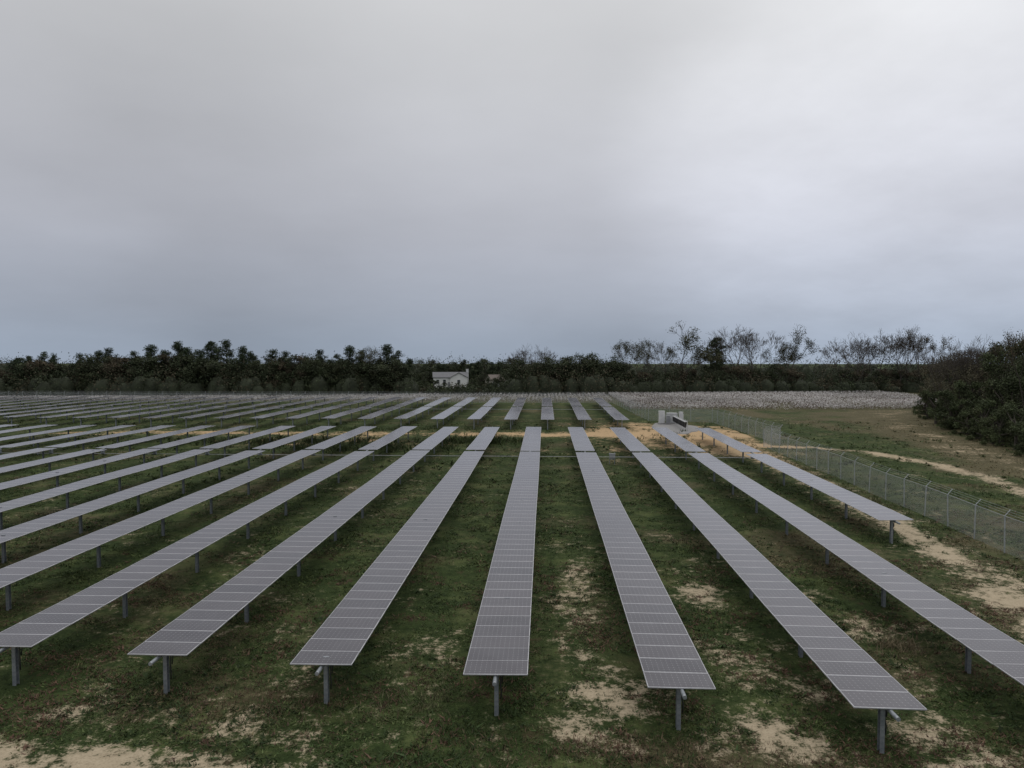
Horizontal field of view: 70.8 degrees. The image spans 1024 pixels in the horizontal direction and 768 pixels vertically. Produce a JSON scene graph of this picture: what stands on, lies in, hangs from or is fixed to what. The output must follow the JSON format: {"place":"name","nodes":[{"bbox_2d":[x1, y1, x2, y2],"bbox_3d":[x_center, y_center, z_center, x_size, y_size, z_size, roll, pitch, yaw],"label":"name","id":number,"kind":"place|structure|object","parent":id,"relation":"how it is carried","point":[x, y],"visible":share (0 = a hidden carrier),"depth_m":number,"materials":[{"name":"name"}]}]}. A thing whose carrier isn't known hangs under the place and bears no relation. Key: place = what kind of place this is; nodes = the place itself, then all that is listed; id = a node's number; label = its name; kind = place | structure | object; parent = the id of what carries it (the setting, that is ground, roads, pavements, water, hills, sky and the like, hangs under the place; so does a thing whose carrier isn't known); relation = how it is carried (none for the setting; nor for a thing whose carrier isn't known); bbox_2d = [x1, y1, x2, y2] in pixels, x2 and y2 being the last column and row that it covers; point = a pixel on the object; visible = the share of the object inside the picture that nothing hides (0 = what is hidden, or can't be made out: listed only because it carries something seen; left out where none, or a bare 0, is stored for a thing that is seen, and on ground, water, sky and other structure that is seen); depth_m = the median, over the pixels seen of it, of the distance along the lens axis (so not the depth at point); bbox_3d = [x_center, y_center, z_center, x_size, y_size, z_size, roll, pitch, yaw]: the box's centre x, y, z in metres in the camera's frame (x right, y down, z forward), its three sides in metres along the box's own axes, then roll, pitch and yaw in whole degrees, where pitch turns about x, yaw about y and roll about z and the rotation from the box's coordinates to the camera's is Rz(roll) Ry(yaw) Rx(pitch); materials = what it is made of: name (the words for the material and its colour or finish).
{"place":"outdoors","nodes":[
{"label":"outdoors","id":0,"kind":"place"},
{"bbox_2d":[0,390,936,409],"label":"cotton field","id":1,"kind":"structure","parent":0,"point":[658,398],"depth_m":173.71,"materials":[{"name":"white plant"}]},
{"bbox_2d":[0,363,1023,767],"bbox_3d":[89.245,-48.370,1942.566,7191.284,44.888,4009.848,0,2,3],"label":"ground","id":2,"kind":"structure","parent":0,"point":[560,665],"depth_m":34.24,"materials":[{"name":"green plant"}]},
{"bbox_2d":[21,359,63,378],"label":"broadleaf tree","id":3,"kind":"object","parent":2,"relation":"on","point":[37,362],"visible":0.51,"depth_m":186.65,"materials":[{"name":"green plant"}]},
{"bbox_2d":[0,425,95,446],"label":"solar panel row","id":4,"kind":"object","parent":2,"relation":"on","point":[37,433],"visible":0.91,"depth_m":89.55,"materials":[{"name":"grey glass"}]},
{"bbox_2d":[0,425,135,454],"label":"solar panel row","id":5,"kind":"object","parent":2,"relation":"on","point":[74,435],"visible":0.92,"depth_m":84.36,"materials":[{"name":"grey glass"}]},
{"bbox_2d":[0,396,138,418],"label":"solar panel row","id":6,"kind":"object","parent":2,"relation":"on","point":[5,410],"visible":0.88,"depth_m":140.69,"materials":[{"name":"grey glass"}]},
{"bbox_2d":[0,396,160,422],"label":"solar panel row","id":7,"kind":"object","parent":2,"relation":"on","point":[103,403],"visible":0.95,"depth_m":133.57,"materials":[{"name":"grey glass"}]},
{"bbox_2d":[0,425,175,459],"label":"solar panel row","id":8,"kind":"object","parent":2,"relation":"on","point":[31,451],"visible":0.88,"depth_m":79.05,"materials":[{"name":"grey glass"}]},
{"bbox_2d":[69,353,108,392],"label":"broadleaf tree","id":9,"kind":"object","parent":2,"relation":"on","point":[90,359],"visible":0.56,"depth_m":185.30,"materials":[{"name":"green plant"}]},
{"bbox_2d":[6,397,179,426],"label":"solar panel row","id":10,"kind":"object","parent":2,"relation":"on","point":[111,405],"visible":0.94,"depth_m":128.56,"materials":[{"name":"grey glass"}]},
{"bbox_2d":[0,425,212,472],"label":"solar panel row","id":11,"kind":"object","parent":2,"relation":"on","point":[49,460],"visible":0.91,"depth_m":72.96,"materials":[{"name":"grey glass"}]},
{"bbox_2d":[99,362,128,380],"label":"broadleaf tree","id":12,"kind":"object","parent":2,"relation":"on","point":[111,365],"visible":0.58,"depth_m":186.59,"materials":[{"name":"green plant"}]},
{"bbox_2d":[38,396,209,424],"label":"solar panel row","id":13,"kind":"object","parent":2,"relation":"on","point":[119,408],"visible":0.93,"depth_m":130.82,"materials":[{"name":"grey glass"}]},
{"bbox_2d":[0,425,252,489],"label":"solar panel row","id":14,"kind":"object","parent":2,"relation":"on","point":[33,478],"visible":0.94,"depth_m":66.14,"materials":[{"name":"grey glass"}]},
{"bbox_2d":[120,355,163,381],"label":"broadleaf tree","id":15,"kind":"object","parent":2,"relation":"on","point":[138,360],"visible":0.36,"depth_m":186.80,"materials":[{"name":"green plant"}]},
{"bbox_2d":[0,426,294,530],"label":"solar panel row","id":16,"kind":"object","parent":2,"relation":"on","point":[39,496],"visible":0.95,"depth_m":58.80,"materials":[{"name":"grey glass"}]},
{"bbox_2d":[72,397,228,424],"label":"solar panel row","id":17,"kind":"object","parent":2,"relation":"on","point":[149,408],"visible":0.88,"depth_m":129.00,"materials":[{"name":"grey glass"}]},
{"bbox_2d":[136,355,178,380],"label":"broadleaf tree","id":18,"kind":"object","parent":2,"relation":"on","point":[153,360],"visible":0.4,"depth_m":188.80,"materials":[{"name":"green plant"}]},
{"bbox_2d":[0,426,335,562],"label":"solar panel row","id":19,"kind":"object","parent":2,"relation":"on","point":[22,529],"visible":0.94,"depth_m":50.81,"materials":[{"name":"grey glass"}]},
{"bbox_2d":[53,453,737,457],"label":"drive shaft","id":20,"kind":"object","parent":19,"relation":"attached to","point":[425,455],"visible":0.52,"depth_m":73.26,"materials":[{"name":"metal"}]},
{"bbox_2d":[108,397,253,425],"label":"solar panel row","id":21,"kind":"object","parent":2,"relation":"on","point":[147,412],"visible":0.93,"depth_m":126.51,"materials":[{"name":"grey glass"}]},
{"bbox_2d":[0,426,376,610],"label":"solar panel row","id":22,"kind":"object","parent":2,"relation":"on","point":[22,569],"visible":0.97,"depth_m":42.18,"materials":[{"name":"grey glass"}]},
{"bbox_2d":[168,353,209,387],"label":"broadleaf tree","id":23,"kind":"object","parent":2,"relation":"on","point":[183,373],"visible":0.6,"depth_m":187.94,"materials":[{"name":"green plant"}]},
{"bbox_2d":[185,356,229,392],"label":"broadleaf tree","id":24,"kind":"object","parent":2,"relation":"on","point":[212,364],"visible":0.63,"depth_m":186.69,"materials":[{"name":"green plant"}]},
{"bbox_2d":[0,426,416,685],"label":"solar panel row","id":25,"kind":"object","parent":2,"relation":"on","point":[36,629],"visible":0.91,"depth_m":32.90,"materials":[{"name":"grey glass"}]},
{"bbox_2d":[144,397,278,426],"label":"solar panel row","id":26,"kind":"object","parent":2,"relation":"on","point":[181,412],"visible":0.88,"depth_m":126.50,"materials":[{"name":"grey glass"}]},
{"bbox_2d":[212,339,238,369],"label":"pine tree","id":27,"kind":"object","parent":2,"relation":"on","point":[226,346],"visible":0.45,"depth_m":195.45,"materials":[{"name":"green plant"}]},
{"bbox_2d":[180,397,303,426],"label":"solar panel row","id":28,"kind":"object","parent":2,"relation":"on","point":[219,411],"visible":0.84,"depth_m":128.85,"materials":[{"name":"grey glass"}]},
{"bbox_2d":[225,358,267,379],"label":"broadleaf tree","id":29,"kind":"object","parent":2,"relation":"on","point":[255,364],"visible":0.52,"depth_m":190.27,"materials":[{"name":"green plant"}]},
{"bbox_2d":[215,397,328,426],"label":"solar panel row","id":30,"kind":"object","parent":2,"relation":"on","point":[252,411],"visible":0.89,"depth_m":128.72,"materials":[{"name":"grey glass"}]},
{"bbox_2d":[258,359,291,387],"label":"broadleaf tree","id":31,"kind":"object","parent":2,"relation":"on","point":[272,370],"visible":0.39,"depth_m":190.68,"materials":[{"name":"green plant"}]},
{"bbox_2d":[268,354,309,386],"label":"broadleaf tree","id":32,"kind":"object","parent":2,"relation":"on","point":[281,366],"visible":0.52,"depth_m":192.08,"materials":[{"name":"green plant"}]},
{"bbox_2d":[127,427,457,693],"bbox_3d":[-9.842,8.234,60.206,2.003,2.045,74.520,0,2,3],"label":"solar panel row","id":33,"kind":"object","parent":2,"relation":"on","point":[188,632],"visible":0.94,"depth_m":31.71,"materials":[{"name":"grey glass"}]},
{"bbox_2d":[275,354,325,394],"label":"broadleaf tree","id":34,"kind":"object","parent":2,"relation":"on","point":[290,359],"visible":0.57,"depth_m":191.72,"materials":[{"name":"green plant"}]},
{"bbox_2d":[252,397,353,426],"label":"solar panel row","id":35,"kind":"object","parent":2,"relation":"on","point":[291,410],"visible":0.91,"depth_m":127.62,"materials":[{"name":"grey glass"}]},
{"bbox_2d":[0,391,612,402],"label":"chain link fence","id":36,"kind":"object","parent":2,"relation":"on","point":[238,392],"visible":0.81,"depth_m":168.15,"materials":[{"name":"metal"}]},
{"bbox_2d":[288,397,377,427],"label":"solar panel row","id":37,"kind":"object","parent":2,"relation":"on","point":[323,409],"visible":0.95,"depth_m":127.83,"materials":[{"name":"grey glass"}]},
{"bbox_2d":[329,360,370,387],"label":"broadleaf tree","id":38,"kind":"object","parent":2,"relation":"on","point":[338,370],"visible":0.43,"depth_m":193.65,"materials":[{"name":"green plant"}]},
{"bbox_2d":[323,397,401,425],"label":"solar panel row","id":39,"kind":"object","parent":2,"relation":"on","point":[369,406],"visible":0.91,"depth_m":128.80,"materials":[{"name":"grey glass"}]},
{"bbox_2d":[353,346,383,374],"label":"broadleaf tree","id":40,"kind":"object","parent":2,"relation":"on","point":[369,356],"visible":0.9,"depth_m":195.50,"materials":[{"name":"green plant"}]},
{"bbox_2d":[358,361,394,392],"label":"broadleaf tree","id":41,"kind":"object","parent":2,"relation":"on","point":[371,371],"visible":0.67,"depth_m":191.57,"materials":[{"name":"green plant"}]},
{"bbox_2d":[362,357,413,385],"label":"broadleaf tree","id":42,"kind":"object","parent":2,"relation":"on","point":[385,378],"visible":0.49,"depth_m":192.73,"materials":[{"name":"green plant"}]},
{"bbox_2d":[358,397,426,425],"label":"solar panel row","id":43,"kind":"object","parent":2,"relation":"on","point":[377,413],"visible":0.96,"depth_m":128.09,"materials":[{"name":"grey glass"}]},
{"bbox_2d":[290,427,498,703],"bbox_3d":[-4.316,8.267,59.728,2.009,2.067,74.970,0,2,3],"label":"solar panel row","id":44,"kind":"object","parent":2,"relation":"on","point":[342,634],"visible":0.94,"depth_m":30.83,"materials":[{"name":"grey glass"}]},
{"bbox_2d":[394,397,451,426],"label":"solar panel row","id":45,"kind":"object","parent":2,"relation":"on","point":[418,410],"visible":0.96,"depth_m":126.64,"materials":[{"name":"grey glass"}]},
{"bbox_2d":[414,359,441,384],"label":"broadleaf tree","id":46,"kind":"object","parent":2,"relation":"on","point":[430,364],"visible":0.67,"depth_m":262.92,"materials":[{"name":"green plant"}]},
{"bbox_2d":[432,369,468,387],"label":"house","id":47,"kind":"structure","parent":2,"relation":"on","point":[448,378],"depth_m":238.19,"materials":[{"name":"white paint"}]},
{"bbox_2d":[431,397,476,426],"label":"solar panel row","id":48,"kind":"object","parent":2,"relation":"on","point":[449,411],"visible":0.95,"depth_m":126.22,"materials":[{"name":"grey glass"}]},
{"bbox_2d":[0,350,948,398],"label":"hedgerow undergrowth","id":49,"kind":"object","parent":2,"relation":"on","point":[543,384],"visible":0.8,"depth_m":192.81,"materials":[{"name":"green plant"}]},
{"bbox_2d":[468,397,501,420],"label":"solar panel row","id":50,"kind":"object","parent":2,"relation":"on","point":[481,412],"visible":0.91,"depth_m":126.45,"materials":[{"name":"grey glass"}]},
{"bbox_2d":[463,427,540,715],"bbox_3d":[1.198,8.264,59.249,2.016,2.031,75.420,0,2,3],"label":"solar panel row","id":51,"kind":"object","parent":2,"relation":"on","point":[499,645],"visible":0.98,"depth_m":30.02,"materials":[{"name":"grey glass"}]},
{"bbox_2d":[0,352,1022,383],"bbox_3d":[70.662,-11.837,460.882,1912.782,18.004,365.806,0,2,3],"label":"distant woods","id":52,"kind":"object","parent":2,"relation":"on","point":[805,367],"visible":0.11,"depth_m":299.98,"materials":[{"name":"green plant"}]},
{"bbox_2d":[504,398,525,428],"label":"solar panel row","id":53,"kind":"object","parent":2,"relation":"on","point":[513,413],"visible":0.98,"depth_m":124.13,"materials":[{"name":"grey glass"}]},
{"bbox_2d":[498,357,532,384],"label":"broadleaf tree","id":54,"kind":"object","parent":2,"relation":"on","point":[516,365],"visible":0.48,"depth_m":199.44,"materials":[{"name":"green plant"}]},
{"bbox_2d":[541,398,553,429],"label":"solar panel row","id":55,"kind":"object","parent":2,"relation":"on","point":[547,414],"visible":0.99,"depth_m":121.72,"materials":[{"name":"grey glass"}]},
{"bbox_2d":[537,354,570,386],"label":"broadleaf tree","id":56,"kind":"object","parent":2,"relation":"on","point":[546,365],"visible":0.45,"depth_m":199.79,"materials":[{"name":"green plant"}]},
{"bbox_2d":[552,353,587,380],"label":"broadleaf tree","id":57,"kind":"object","parent":2,"relation":"on","point":[571,368],"visible":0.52,"depth_m":199.97,"materials":[{"name":"green plant"}]},
{"bbox_2d":[568,398,591,428],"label":"solar panel row","id":58,"kind":"object","parent":2,"relation":"on","point":[581,413],"visible":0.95,"depth_m":123.39,"materials":[{"name":"grey glass"}]},
{"bbox_2d":[558,351,608,383],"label":"broadleaf tree","id":59,"kind":"object","parent":2,"relation":"on","point":[591,361],"visible":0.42,"depth_m":202.07,"materials":[{"name":"green plant"}]},
{"bbox_2d":[593,398,628,427],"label":"solar panel row","id":60,"kind":"object","parent":2,"relation":"on","point":[615,414],"visible":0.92,"depth_m":123.97,"materials":[{"name":"grey glass"}]},
{"bbox_2d":[592,355,632,380],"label":"broadleaf tree","id":61,"kind":"object","parent":2,"relation":"on","point":[615,365],"visible":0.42,"depth_m":203.67,"materials":[{"name":"green plant"}]},
{"bbox_2d":[611,338,650,372],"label":"broadleaf tree","id":62,"kind":"object","parent":2,"relation":"on","point":[626,349],"visible":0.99,"depth_m":207.07,"materials":[{"name":"green plant"}]},
{"bbox_2d":[568,427,715,729],"bbox_3d":[6.721,8.300,58.706,2.011,2.048,76.000,0,2,3],"label":"solar panel row","id":63,"kind":"object","parent":2,"relation":"on","point":[668,655],"visible":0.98,"depth_m":28.70,"materials":[{"name":"grey glass"}]},
{"bbox_2d":[629,337,678,371],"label":"broadleaf tree","id":64,"kind":"object","parent":2,"relation":"on","point":[649,348],"visible":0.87,"depth_m":210.66,"materials":[{"name":"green plant"}]},
{"bbox_2d":[652,423,698,433],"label":"gravel pad","id":65,"kind":"object","parent":2,"relation":"on","point":[674,428],"visible":0.41,"depth_m":109.27,"materials":[{"name":"grey gravel"}]},
{"bbox_2d":[667,320,727,379],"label":"broadleaf tree","id":66,"kind":"object","parent":2,"relation":"on","point":[688,343],"visible":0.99,"depth_m":204.27,"materials":[{"name":"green plant"}]},
{"bbox_2d":[704,324,764,376],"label":"bare tree","id":67,"kind":"object","parent":2,"relation":"on","point":[738,339],"visible":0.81,"depth_m":213.52,"materials":[{"name":"brown plant"}]},
{"bbox_2d":[722,328,787,370],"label":"bare tree","id":68,"kind":"object","parent":2,"relation":"on","point":[756,348],"visible":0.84,"depth_m":213.35,"materials":[{"name":"brown plant"}]},
{"bbox_2d":[610,427,926,753],"bbox_3d":[12.235,8.324,57.957,2.012,2.024,76.990,0,2,3],"label":"solar panel row","id":69,"kind":"object","parent":2,"relation":"on","point":[857,675],"visible":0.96,"depth_m":27.20,"materials":[{"name":"grey glass"}]},
{"bbox_2d":[761,339,800,378],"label":"broadleaf tree","id":70,"kind":"object","parent":2,"relation":"on","point":[785,346],"visible":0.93,"depth_m":216.09,"materials":[{"name":"green plant"}]},
{"bbox_2d":[774,325,821,377],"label":"broadleaf tree","id":71,"kind":"object","parent":2,"relation":"on","point":[793,355],"visible":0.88,"depth_m":215.88,"materials":[{"name":"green plant"}]},
{"bbox_2d":[694,428,912,543],"bbox_3d":[23.833,7.867,68.937,2.002,2.035,53.970,0,2,3],"label":"solar panel row","id":72,"kind":"object","parent":2,"relation":"on","point":[877,511],"visible":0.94,"depth_m":54.28,"materials":[{"name":"grey glass"}]},
{"bbox_2d":[613,393,1023,559],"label":"chain link fence","id":73,"kind":"object","parent":2,"relation":"on","point":[854,466],"visible":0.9,"depth_m":58.12,"materials":[{"name":"metal"}]},
{"bbox_2d":[652,427,1023,685],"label":"solar panel row","id":74,"kind":"object","parent":2,"relation":"on","point":[994,646],"visible":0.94,"depth_m":31.38,"materials":[{"name":"grey glass"}]},
{"bbox_2d":[819,338,868,377],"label":"bare tree","id":75,"kind":"object","parent":2,"relation":"on","point":[834,350],"visible":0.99,"depth_m":207.96,"materials":[{"name":"brown plant"}]},
{"bbox_2d":[834,331,889,380],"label":"bare tree","id":76,"kind":"object","parent":2,"relation":"on","point":[868,347],"visible":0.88,"depth_m":212.35,"materials":[{"name":"brown plant"}]},
{"bbox_2d":[854,328,904,383],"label":"bare tree","id":77,"kind":"object","parent":2,"relation":"on","point":[878,351],"visible":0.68,"depth_m":213.78,"materials":[{"name":"brown plant"}]},
{"bbox_2d":[875,336,928,377],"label":"bare tree","id":78,"kind":"object","parent":2,"relation":"on","point":[910,352],"visible":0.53,"depth_m":216.41,"materials":[{"name":"brown plant"}]},
{"bbox_2d":[873,327,931,382],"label":"bare tree","id":79,"kind":"object","parent":2,"relation":"on","point":[909,338],"visible":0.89,"depth_m":210.65,"materials":[{"name":"brown plant"}]},
{"bbox_2d":[900,327,936,381],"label":"broadleaf tree","id":80,"kind":"object","parent":2,"relation":"on","point":[923,342],"visible":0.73,"depth_m":210.66,"materials":[{"name":"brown plant"}]},
{"bbox_2d":[916,347,953,389],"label":"bare tree","id":81,"kind":"object","parent":2,"relation":"on","point":[929,362],"visible":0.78,"depth_m":126.05,"materials":[{"name":"brown plant"}]},
{"bbox_2d":[919,390,953,423],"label":"shrub","id":82,"kind":"object","parent":2,"relation":"on","point":[925,395],"visible":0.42,"depth_m":117.09,"materials":[{"name":"green plant"}]},
{"bbox_2d":[919,358,956,404],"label":"broadleaf tree","id":83,"kind":"object","parent":2,"relation":"on","point":[934,375],"visible":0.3,"depth_m":145.79,"materials":[{"name":"green plant"}]},
{"bbox_2d":[927,389,971,428],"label":"shrub","id":84,"kind":"object","parent":2,"relation":"on","point":[944,394],"visible":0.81,"depth_m":107.87,"materials":[{"name":"green plant"}]},
{"bbox_2d":[920,353,987,413],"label":"broadleaf tree","id":85,"kind":"object","parent":2,"relation":"on","point":[946,376],"visible":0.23,"depth_m":128.28,"materials":[{"name":"green plant"}]},
{"bbox_2d":[933,380,982,428],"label":"shrub","id":86,"kind":"object","parent":2,"relation":"on","point":[963,390],"visible":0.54,"depth_m":108.33,"materials":[{"name":"green plant"}]},
{"bbox_2d":[928,335,988,398],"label":"bare tree","id":87,"kind":"object","parent":2,"relation":"on","point":[956,355],"visible":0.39,"depth_m":119.31,"materials":[{"name":"brown plant"}]},
{"bbox_2d":[948,398,986,434],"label":"shrub","id":88,"kind":"object","parent":2,"relation":"on","point":[961,424],"visible":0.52,"depth_m":101.15,"materials":[{"name":"green plant"}]},
{"bbox_2d":[941,336,1002,416],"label":"bare tree","id":89,"kind":"object","parent":2,"relation":"on","point":[970,360],"visible":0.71,"depth_m":114.29,"materials":[{"name":"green plant"}]},
{"bbox_2d":[941,349,1005,417],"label":"broadleaf tree","id":90,"kind":"object","parent":2,"relation":"on","point":[950,386],"visible":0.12,"depth_m":118.69,"materials":[{"name":"green plant"}]},
{"bbox_2d":[960,399,1009,440],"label":"shrub","id":91,"kind":"object","parent":2,"relation":"on","point":[982,432],"visible":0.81,"depth_m":94.57,"materials":[{"name":"green plant"}]},
{"bbox_2d":[951,346,1019,416],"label":"broadleaf tree","id":92,"kind":"object","parent":2,"relation":"on","point":[972,375],"visible":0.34,"depth_m":112.81,"materials":[{"name":"green plant"}]},
{"bbox_2d":[979,409,1013,446],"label":"shrub","id":93,"kind":"object","parent":2,"relation":"on","point":[994,436],"visible":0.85,"depth_m":88.57,"materials":[{"name":"green plant"}]},
{"bbox_2d":[977,343,1023,425],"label":"broadleaf tree","id":94,"kind":"object","parent":2,"relation":"on","point":[990,358],"visible":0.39,"depth_m":105.78,"materials":[{"name":"green plant"}]},
{"bbox_2d":[978,378,1023,435],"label":"shrub","id":95,"kind":"object","parent":2,"relation":"on","point":[992,390],"visible":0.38,"depth_m":97.84,"materials":[{"name":"green plant"}]},
{"bbox_2d":[991,335,1023,409],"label":"broadleaf tree","id":96,"kind":"object","parent":2,"relation":"on","point":[1011,379],"visible":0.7,"depth_m":97.98,"materials":[{"name":"green plant"}]},
{"bbox_2d":[997,404,1023,450],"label":"shrub","id":97,"kind":"object","parent":2,"relation":"on","point":[1011,409],"visible":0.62,"depth_m":85.33,"materials":[{"name":"green plant"}]},
{"bbox_2d":[998,331,1023,405],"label":"broadleaf tree","id":98,"kind":"object","parent":2,"relation":"on","point":[1011,348],"visible":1,"depth_m":95.83,"materials":[{"name":"green plant"}]},
{"bbox_2d":[0,0,1023,363],"label":"sky","id":99,"kind":"structure","parent":0,"point":[441,179],"materials":[{"name":"grey"}]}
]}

